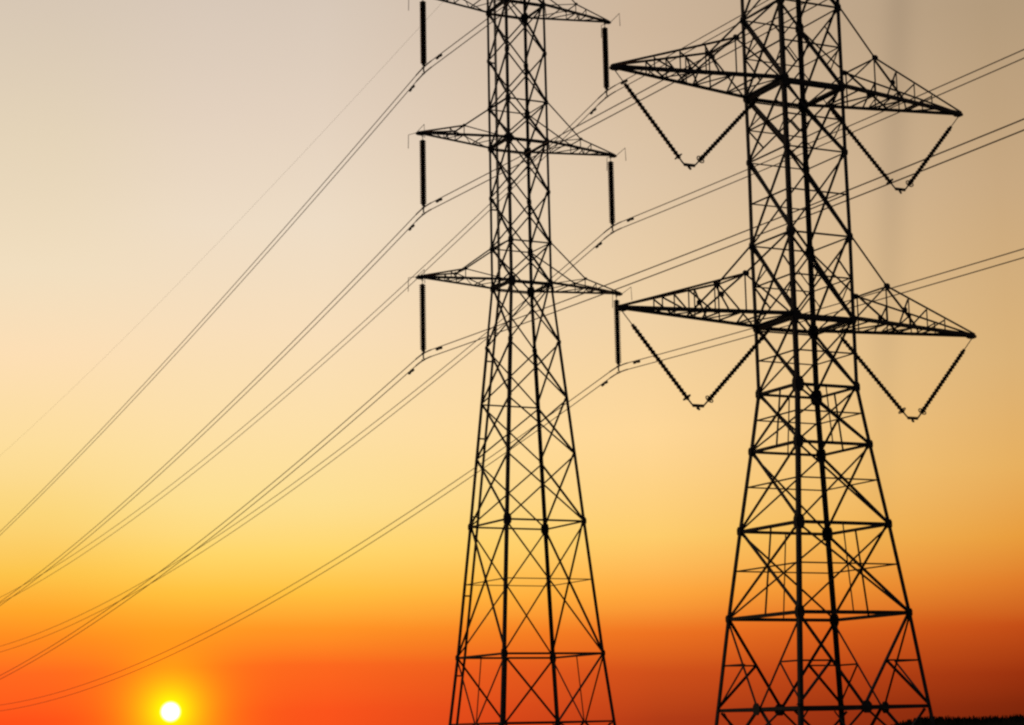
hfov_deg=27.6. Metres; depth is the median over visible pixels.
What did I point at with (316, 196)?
cable pair
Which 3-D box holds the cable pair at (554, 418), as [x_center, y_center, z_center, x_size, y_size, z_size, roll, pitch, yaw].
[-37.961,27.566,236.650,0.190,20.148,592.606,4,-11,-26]
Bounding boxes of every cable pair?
[0,0,520,534]
[0,0,826,605]
[0,118,1023,678]
[1,0,767,602]
[1,49,1023,651]
[2,248,1023,710]
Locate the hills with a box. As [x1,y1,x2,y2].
[891,714,1023,724]
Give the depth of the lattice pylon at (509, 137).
142.64 m
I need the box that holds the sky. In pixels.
[0,0,1023,724]
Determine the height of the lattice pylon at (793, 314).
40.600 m
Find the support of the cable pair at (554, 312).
hanging from the suspension insulator at (422, 307)
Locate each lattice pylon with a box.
[408,0,631,724]
[609,0,976,724]
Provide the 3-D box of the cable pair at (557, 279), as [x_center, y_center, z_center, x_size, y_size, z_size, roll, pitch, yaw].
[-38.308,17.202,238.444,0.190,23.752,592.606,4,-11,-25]
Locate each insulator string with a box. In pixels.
[614,70,763,169]
[622,311,774,409]
[822,98,957,193]
[835,329,971,421]
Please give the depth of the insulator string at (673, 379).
73.78 m
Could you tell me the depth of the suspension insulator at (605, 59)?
149.15 m
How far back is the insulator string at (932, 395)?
77.75 m
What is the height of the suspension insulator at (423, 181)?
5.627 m
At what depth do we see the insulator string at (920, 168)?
79.29 m
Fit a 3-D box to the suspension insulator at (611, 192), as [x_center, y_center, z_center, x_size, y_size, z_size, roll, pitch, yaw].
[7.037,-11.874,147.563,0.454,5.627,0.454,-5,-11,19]
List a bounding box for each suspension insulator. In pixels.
[419,0,426,73]
[419,135,426,214]
[419,279,426,360]
[602,23,609,97]
[607,157,614,233]
[613,295,620,373]
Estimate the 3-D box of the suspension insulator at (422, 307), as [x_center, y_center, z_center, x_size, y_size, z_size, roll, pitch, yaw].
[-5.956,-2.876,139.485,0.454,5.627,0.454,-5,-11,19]
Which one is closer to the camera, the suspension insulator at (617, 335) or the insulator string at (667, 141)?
the insulator string at (667, 141)
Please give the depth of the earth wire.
202.14 m
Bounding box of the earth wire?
[2,5,439,453]
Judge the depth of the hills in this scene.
2241.03 m
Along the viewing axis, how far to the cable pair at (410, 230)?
141.32 m
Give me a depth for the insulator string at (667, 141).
75.31 m
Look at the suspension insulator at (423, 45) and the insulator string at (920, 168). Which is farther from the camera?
the suspension insulator at (423, 45)
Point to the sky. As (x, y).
(135, 135)
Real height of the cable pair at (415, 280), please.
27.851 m

